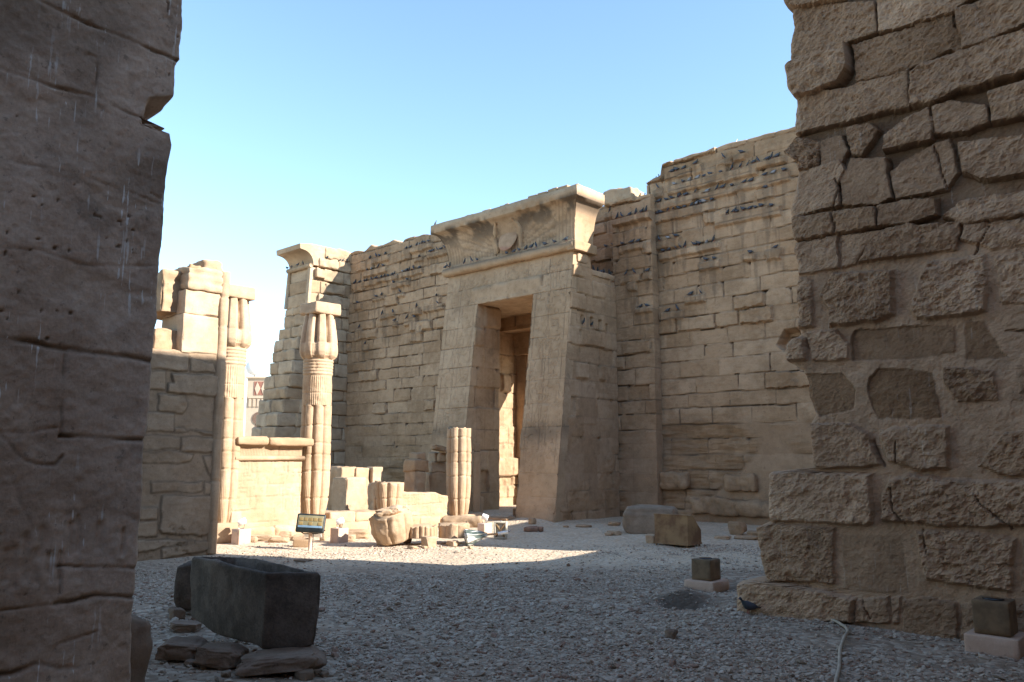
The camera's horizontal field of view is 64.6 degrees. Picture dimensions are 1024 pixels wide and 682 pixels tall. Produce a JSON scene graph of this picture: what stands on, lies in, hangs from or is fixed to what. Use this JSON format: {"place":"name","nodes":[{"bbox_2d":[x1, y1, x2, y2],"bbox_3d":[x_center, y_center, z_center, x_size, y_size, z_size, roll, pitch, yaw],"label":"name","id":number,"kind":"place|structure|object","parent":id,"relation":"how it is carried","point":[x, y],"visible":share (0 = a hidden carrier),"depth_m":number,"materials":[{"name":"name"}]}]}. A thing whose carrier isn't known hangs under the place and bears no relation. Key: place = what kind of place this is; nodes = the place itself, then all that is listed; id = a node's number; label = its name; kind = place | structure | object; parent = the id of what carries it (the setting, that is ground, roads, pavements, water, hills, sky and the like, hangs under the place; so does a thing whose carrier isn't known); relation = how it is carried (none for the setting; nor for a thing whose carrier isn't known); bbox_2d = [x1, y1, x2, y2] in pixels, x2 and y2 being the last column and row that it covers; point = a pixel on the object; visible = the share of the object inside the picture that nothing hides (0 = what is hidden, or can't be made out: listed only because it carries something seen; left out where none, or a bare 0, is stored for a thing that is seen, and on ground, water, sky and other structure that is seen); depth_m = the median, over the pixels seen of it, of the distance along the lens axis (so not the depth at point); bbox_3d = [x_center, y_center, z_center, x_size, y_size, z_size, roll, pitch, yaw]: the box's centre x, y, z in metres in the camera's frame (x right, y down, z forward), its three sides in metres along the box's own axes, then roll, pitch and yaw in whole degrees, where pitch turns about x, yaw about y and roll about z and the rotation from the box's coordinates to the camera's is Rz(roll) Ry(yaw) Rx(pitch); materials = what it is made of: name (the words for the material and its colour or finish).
{"place":"outdoors","nodes":[
{"label":"outdoors","id":0,"kind":"place"},
{"bbox_2d":[441,515,484,527],"bbox_3d":[-1.128,4.164,18.643,1.019,0.300,0.418,-1,-8,6],"label":"fallen block","id":1,"kind":"object","parent":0,"point":[472,521],"depth_m":18.48,"materials":[{"name":"stone"}]},
{"bbox_2d":[148,0,796,393],"label":"sky","id":2,"kind":"structure","parent":0,"point":[348,125],"materials":[{"name":"blue"}]},
{"bbox_2d":[478,523,491,532],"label":"lamp plinth","id":3,"kind":"structure","parent":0,"point":[485,527],"depth_m":17.02,"materials":[{"name":"white paint"}]},
{"bbox_2d":[481,513,488,522],"bbox_3d":[-0.571,3.753,17.118,0.164,0.208,0.128,0,-8,0],"label":"floodlight","id":4,"kind":"object","parent":3,"relation":"on","point":[484,517],"visible":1,"depth_m":17.07,"materials":[{"name":"white metal"}]},
{"bbox_2d":[132,505,1023,681],"bbox_3d":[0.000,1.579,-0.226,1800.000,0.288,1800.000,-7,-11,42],"label":"ground","id":5,"kind":"structure","parent":0,"point":[552,536],"depth_m":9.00,"materials":[{"name":"grey gravel"}]},
{"bbox_2d":[0,0,181,681],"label":"stone pier","id":6,"kind":"structure","parent":5,"relation":"on","point":[86,90],"depth_m":4.89,"materials":[{"name":"stone"}]},
{"bbox_2d":[169,608,185,619],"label":"stone","id":7,"kind":"object","parent":5,"relation":"on","point":[179,613],"visible":0.77,"depth_m":7.98,"materials":[{"name":"stone"}]},
{"bbox_2d":[155,636,208,660],"bbox_3d":[-2.629,2.484,6.518,0.374,0.162,0.365,0,-8,0],"label":"support stone","id":8,"kind":"object","parent":5,"relation":"on","point":[179,648],"visible":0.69,"depth_m":6.37,"materials":[{"name":"stone"}]},
{"bbox_2d":[173,560,191,610],"bbox_3d":[-3.292,2.532,8.408,0.336,0.493,0.400,0,-8,0],"label":"boulder","id":9,"kind":"object","parent":5,"relation":"on","point":[182,593],"visible":0.43,"depth_m":8.22,"materials":[{"name":"stone"}]},
{"bbox_2d":[137,260,229,560],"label":"wall end","id":10,"kind":"structure","parent":5,"relation":"on","point":[181,461],"depth_m":13.45,"materials":[{"name":"stone"}]},
{"bbox_2d":[169,620,201,632],"bbox_3d":[-3.037,2.653,7.517,0.294,0.095,0.217,0,-8,0],"label":"support stone","id":11,"kind":"object","parent":5,"relation":"on","point":[185,626],"visible":0.95,"depth_m":7.43,"materials":[{"name":"grey stone"}]},
{"bbox_2d":[184,659,196,665],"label":"stone","id":12,"kind":"object","parent":5,"relation":"on","point":[188,662],"visible":0.82,"depth_m":6.24,"materials":[{"name":"grey stone"}]},
{"bbox_2d":[193,641,248,670],"bbox_3d":[-2.252,2.444,6.286,0.379,0.172,0.342,0,-8,0],"label":"support stone","id":13,"kind":"object","parent":5,"relation":"on","point":[225,655],"visible":0.85,"depth_m":6.15,"materials":[{"name":"stone"}]},
{"bbox_2d":[221,670,230,676],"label":"stone","id":14,"kind":"object","parent":5,"relation":"on","point":[226,673],"visible":0.99,"depth_m":5.92,"materials":[{"name":"grey stone"}]},
{"bbox_2d":[231,528,250,544],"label":"lamp plinth","id":15,"kind":"structure","parent":5,"relation":"on","point":[240,536],"depth_m":14.89,"materials":[{"name":"white paint"}]},
{"bbox_2d":[237,518,246,528],"bbox_3d":[-5.003,3.378,15.004,0.163,0.208,0.128,0,-8,0],"label":"floodlight","id":16,"kind":"object","parent":15,"relation":"on","point":[242,521],"visible":1,"depth_m":14.96,"materials":[{"name":"white metal"}]},
{"bbox_2d":[243,394,246,435],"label":"white building","id":17,"kind":"structure","parent":5,"relation":"on","point":[245,398],"depth_m":75.56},
{"bbox_2d":[251,536,257,541],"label":"stone","id":18,"kind":"object","parent":5,"relation":"on","point":[254,539],"visible":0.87,"depth_m":15.22,"materials":[{"name":"stone"}]},
{"bbox_2d":[245,376,267,435],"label":"distant building","id":19,"kind":"structure","parent":5,"relation":"on","point":[255,386],"depth_m":62.58,"materials":[{"name":"white paint"}]},
{"bbox_2d":[246,360,261,375],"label":"satellite dish","id":20,"kind":"object","parent":19,"relation":"on","point":[253,367],"visible":1,"depth_m":62.83,"materials":[{"name":"white metal"}]},
{"bbox_2d":[251,534,280,540],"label":"stone","id":21,"kind":"object","parent":5,"relation":"on","point":[263,537],"visible":0.44,"depth_m":15.47,"materials":[{"name":"stone"}]},
{"bbox_2d":[268,537,289,542],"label":"stone","id":22,"kind":"object","parent":5,"relation":"on","point":[278,539],"visible":1,"depth_m":15.16,"materials":[{"name":"stone"}]},
{"bbox_2d":[235,645,326,676],"bbox_3d":[-1.726,2.409,6.103,0.694,0.188,0.448,0,-8,0],"label":"support stone","id":23,"kind":"object","parent":5,"relation":"on","point":[282,660],"visible":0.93,"depth_m":5.92,"materials":[{"name":"brown stone"}]},
{"bbox_2d":[190,557,320,648],"bbox_3d":[-2.187,2.161,6.756,0.332,0.617,1.747,8,-11,-43],"label":"stone basin","id":24,"kind":"object","parent":23,"relation":"on","point":[262,604],"visible":0.99,"depth_m":6.40,"materials":[{"name":"stone"}]},
{"bbox_2d":[278,531,295,537],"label":"stone","id":25,"kind":"object","parent":5,"relation":"on","point":[289,534],"visible":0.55,"depth_m":16.05,"materials":[{"name":"stone"}]},
{"bbox_2d":[290,534,308,539],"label":"stone","id":26,"kind":"object","parent":5,"relation":"on","point":[298,536],"visible":0.53,"depth_m":15.62,"materials":[{"name":"stone"}]},
{"bbox_2d":[293,539,307,546],"bbox_3d":[-3.798,3.646,14.602,0.293,0.152,0.158,1,-8,-6],"label":"loose brick","id":27,"kind":"object","parent":5,"relation":"on","point":[300,542],"visible":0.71,"depth_m":14.53,"materials":[{"name":"stone"}]},
{"bbox_2d":[251,243,351,466],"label":"stepped wall","id":28,"kind":"structure","parent":5,"relation":"on","point":[317,276],"depth_m":30.10,"materials":[{"name":"stone"}]},
{"bbox_2d":[293,558,312,561],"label":"stone","id":29,"kind":"object","parent":5,"relation":"on","point":[302,560],"visible":1,"depth_m":12.52,"materials":[{"name":"grey stone"}]},
{"bbox_2d":[294,668,313,680],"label":"stone","id":30,"kind":"object","parent":5,"relation":"on","point":[305,674],"visible":1,"depth_m":5.86,"materials":[{"name":"stone"}]},
{"bbox_2d":[295,513,325,550],"bbox_3d":[-3.527,3.365,14.166,0.527,0.685,0.171,0,-8,0],"label":"information sign","id":31,"kind":"object","parent":5,"relation":"on","point":[310,526],"visible":1,"depth_m":14.14,"materials":[{"name":"black metal"}]},
{"bbox_2d":[320,533,326,540],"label":"stone","id":32,"kind":"object","parent":5,"relation":"on","point":[323,537],"visible":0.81,"depth_m":15.69,"materials":[{"name":"stone"}]},
{"bbox_2d":[318,670,329,676],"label":"stone","id":33,"kind":"object","parent":5,"relation":"on","point":[323,673],"visible":1,"depth_m":5.96,"materials":[{"name":"grey stone"}]},
{"bbox_2d":[330,527,348,542],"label":"lamp plinth","id":34,"kind":"structure","parent":5,"relation":"on","point":[338,535],"depth_m":15.27,"materials":[{"name":"white paint"}]},
{"bbox_2d":[336,517,343,527],"bbox_3d":[-3.267,3.450,15.383,0.163,0.208,0.128,0,-8,0],"label":"floodlight","id":35,"kind":"object","parent":34,"relation":"on","point":[339,521],"visible":1,"depth_m":15.34,"materials":[{"name":"white metal"}]},
{"bbox_2d":[348,534,355,541],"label":"stone","id":36,"kind":"object","parent":5,"relation":"on","point":[351,537],"visible":0.72,"depth_m":15.51,"materials":[{"name":"stone"}]},
{"bbox_2d":[348,529,369,538],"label":"stone","id":37,"kind":"object","parent":5,"relation":"on","point":[362,533],"visible":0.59,"depth_m":15.97,"materials":[{"name":"stone"}]},
{"bbox_2d":[248,509,489,534],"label":"stone plinth","id":38,"kind":"structure","parent":5,"relation":"on","point":[356,519],"depth_m":17.43,"materials":[{"name":"stone"}]},
{"bbox_2d":[217,284,255,543],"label":"bundle column","id":39,"kind":"structure","parent":38,"relation":"on","point":[239,334],"depth_m":15.69,"materials":[{"name":"stone"}]},
{"bbox_2d":[230,436,313,526],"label":"screen wall","id":40,"kind":"structure","parent":38,"relation":"on","point":[269,483],"depth_m":16.10,"materials":[{"name":"stone"}]},
{"bbox_2d":[299,301,340,535],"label":"bundle column","id":41,"kind":"structure","parent":38,"relation":"on","point":[318,349],"depth_m":17.19,"materials":[{"name":"stone"}]},
{"bbox_2d":[327,466,382,510],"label":"stone blocks","id":42,"kind":"structure","parent":38,"relation":"on","point":[348,486],"depth_m":19.55,"materials":[{"name":"stone"}]},
{"bbox_2d":[367,481,403,509],"bbox_3d":[-2.877,3.635,18.636,0.801,0.859,0.664,-7,-11,42],"label":"column stump","id":43,"kind":"object","parent":38,"relation":"on","point":[384,494],"visible":0.67,"depth_m":18.42,"materials":[{"name":"stone"}]},
{"bbox_2d":[401,491,447,517],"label":"stone block","id":44,"kind":"structure","parent":38,"relation":"on","point":[426,503],"depth_m":19.05,"materials":[{"name":"stone"}]},
{"bbox_2d":[446,426,471,515],"bbox_3d":[-1.332,3.264,20.283,0.632,2.260,0.634,-7,-11,42],"label":"column stump","id":45,"kind":"object","parent":38,"relation":"on","point":[458,468],"visible":0.98,"depth_m":20.05,"materials":[{"name":"stone"}]},
{"bbox_2d":[369,504,412,545],"bbox_3d":[-2.210,3.346,14.758,0.796,0.734,0.793,-7,-11,42],"label":"fallen drum","id":46,"kind":"object","parent":5,"relation":"on","point":[392,525],"visible":0.98,"depth_m":14.48,"materials":[{"name":"stone"}]},
{"bbox_2d":[343,234,448,488],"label":"pylon wall","id":47,"kind":"structure","parent":5,"relation":"on","point":[392,375],"depth_m":28.87,"materials":[{"name":"stone"}]},
{"bbox_2d":[407,546,418,548],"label":"stone","id":48,"kind":"object","parent":5,"relation":"on","point":[412,547],"visible":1,"depth_m":14.12,"materials":[{"name":"stone"}]},
{"bbox_2d":[410,523,437,538],"bbox_3d":[-1.657,3.473,14.845,0.606,0.247,0.595,-7,-11,42],"label":"fallen capital","id":49,"kind":"object","parent":5,"relation":"on","point":[417,531],"visible":0.67,"depth_m":14.60,"materials":[{"name":"stone"}]},
{"bbox_2d":[403,444,446,494],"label":"ruined wall","id":50,"kind":"structure","parent":5,"relation":"on","point":[417,466],"depth_m":21.09,"materials":[{"name":"stone"}]},
{"bbox_2d":[421,536,436,547],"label":"stone","id":51,"kind":"object","parent":5,"relation":"on","point":[430,541],"visible":0.84,"depth_m":14.33,"materials":[{"name":"stone"}]},
{"bbox_2d":[446,540,458,546],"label":"stone","id":52,"kind":"object","parent":5,"relation":"on","point":[453,543],"visible":1,"depth_m":14.55,"materials":[{"name":"stone"}]},
{"bbox_2d":[438,521,469,538],"bbox_3d":[-1.078,3.506,15.063,0.572,0.284,0.597,-7,-11,42],"label":"fallen capital","id":53,"kind":"object","parent":5,"relation":"on","point":[452,530],"visible":0.81,"depth_m":14.84,"materials":[{"name":"stone"}]},
{"bbox_2d":[464,529,511,545],"bbox_3d":[-0.451,3.564,14.733,0.856,0.307,0.318,2,-8,-15],"label":"folded parasol","id":54,"kind":"object","parent":5,"relation":"on","point":[471,537],"visible":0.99,"depth_m":14.61,"materials":[{"name":"fabric"}]},
{"bbox_2d":[494,520,506,538],"bbox_3d":[-0.225,3.727,16.006,0.256,0.358,0.141,-1,-8,7],"label":"equipment box","id":55,"kind":"object","parent":5,"relation":"on","point":[500,526],"visible":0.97,"depth_m":15.95,"materials":[{"name":"beige paint"}]},
{"bbox_2d":[488,516,519,520],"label":"threshold slab","id":56,"kind":"structure","parent":5,"relation":"on","point":[500,518],"depth_m":20.08,"materials":[{"name":"stone"}]},
{"bbox_2d":[473,443,483,512],"bbox_3d":[-0.862,3.632,20.936,0.103,1.948,0.445,-5,-9,31],"label":"door jamb stone","id":57,"kind":"object","parent":56,"relation":"on","point":[478,503],"visible":0.81,"depth_m":20.86,"materials":[{"name":"stone"}]},
{"bbox_2d":[430,184,619,522],"bbox_3d":[0.734,0.677,23.120,5.596,8.806,4.353,-7,-11,42],"label":"temple gateway","id":58,"kind":"object","parent":5,"relation":"on","point":[535,409],"visible":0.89,"depth_m":21.59,"materials":[{"name":"stone"}]},
{"bbox_2d":[528,518,535,523],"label":"stone","id":59,"kind":"object","parent":5,"relation":"on","point":[531,520],"visible":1,"depth_m":19.10,"materials":[{"name":"stone"}]},
{"bbox_2d":[524,526,543,531],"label":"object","id":60,"kind":"object","parent":5,"relation":"on","point":[533,528],"visible":1,"depth_m":17.25,"materials":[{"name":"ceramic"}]},
{"bbox_2d":[576,524,591,527],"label":"stone","id":61,"kind":"object","parent":5,"relation":"on","point":[583,525],"visible":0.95,"depth_m":18.45,"materials":[{"name":"stone"}]},
{"bbox_2d":[608,521,620,525],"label":"stone","id":62,"kind":"object","parent":5,"relation":"on","point":[613,523],"visible":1,"depth_m":18.95,"materials":[{"name":"stone"}]},
{"bbox_2d":[607,531,621,535],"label":"stone","id":63,"kind":"object","parent":5,"relation":"on","point":[616,533],"visible":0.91,"depth_m":16.53,"materials":[{"name":"stone"}]},
{"bbox_2d":[645,534,654,543],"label":"stone","id":64,"kind":"object","parent":5,"relation":"on","point":[650,538],"visible":0.84,"depth_m":14.99,"materials":[{"name":"stone"}]},
{"bbox_2d":[622,504,678,533],"bbox_3d":[2.927,3.803,17.066,1.218,0.684,0.799,-2,-8,14],"label":"boulder","id":65,"kind":"object","parent":5,"relation":"on","point":[638,519],"visible":0.62,"depth_m":16.79,"materials":[{"name":"grey stone"}]},
{"bbox_2d":[500,127,815,524],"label":"pylon wall","id":66,"kind":"structure","parent":5,"relation":"on","point":[716,413],"depth_m":20.47,"materials":[{"name":"stone"}]},
{"bbox_2d":[665,628,677,638],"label":"stone","id":67,"kind":"object","parent":5,"relation":"on","point":[670,633],"visible":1,"depth_m":7.20,"materials":[{"name":"grey stone"}]},
{"bbox_2d":[654,513,701,547],"bbox_3d":[2.991,3.421,14.614,0.704,0.597,0.484,-7,-11,42],"label":"stone block","id":68,"kind":"object","parent":5,"relation":"on","point":[673,529],"visible":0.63,"depth_m":14.42,"materials":[{"name":"brown stone"}]},
{"bbox_2d":[684,557,728,592],"bbox_3d":[2.431,2.916,10.124,0.412,0.401,0.416,-7,-11,42],"label":"lamp block","id":69,"kind":"object","parent":5,"relation":"on","point":[706,575],"depth_m":10.02,"materials":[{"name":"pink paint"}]},
{"bbox_2d":[714,535,730,539],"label":"stone","id":70,"kind":"object","parent":5,"relation":"on","point":[721,537],"visible":1,"depth_m":15.73,"materials":[{"name":"stone"}]},
{"bbox_2d":[728,521,746,534],"bbox_3d":[4.668,3.891,16.813,0.366,0.289,0.292,-7,-11,42],"label":"stone","id":71,"kind":"object","parent":5,"relation":"on","point":[737,528],"visible":0.98,"depth_m":16.71,"materials":[{"name":"stone"}]},
{"bbox_2d":[734,535,757,539],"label":"stone","id":72,"kind":"object","parent":5,"relation":"on","point":[749,537],"visible":0.98,"depth_m":15.70,"materials":[{"name":"stone"}]},
{"bbox_2d":[738,597,760,613],"bbox_3d":[2.448,2.719,8.336,0.258,0.170,0.086,1,-8,-8],"label":"pigeon","id":73,"kind":"object","parent":5,"relation":"on","point":[748,605],"visible":1,"depth_m":8.31,"materials":[{"name":"grey"}]},
{"bbox_2d":[746,530,756,535],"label":"stone","id":74,"kind":"object","parent":5,"relation":"on","point":[751,532],"visible":0.45,"depth_m":16.45,"materials":[{"name":"stone"}]},
{"bbox_2d":[831,619,848,681],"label":"hose","id":75,"kind":"object","parent":5,"relation":"on","point":[838,670],"visible":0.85,"depth_m":6.61,"materials":[{"name":"rubber"}]},
{"bbox_2d":[737,0,1023,640],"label":"stone tower","id":76,"kind":"structure","parent":5,"relation":"on","point":[899,506],"depth_m":7.77,"materials":[{"name":"stone"}]},
{"bbox_2d":[964,595,1023,659],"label":"lamp block","id":77,"kind":"object","parent":5,"relation":"on","point":[994,631],"depth_m":6.68,"materials":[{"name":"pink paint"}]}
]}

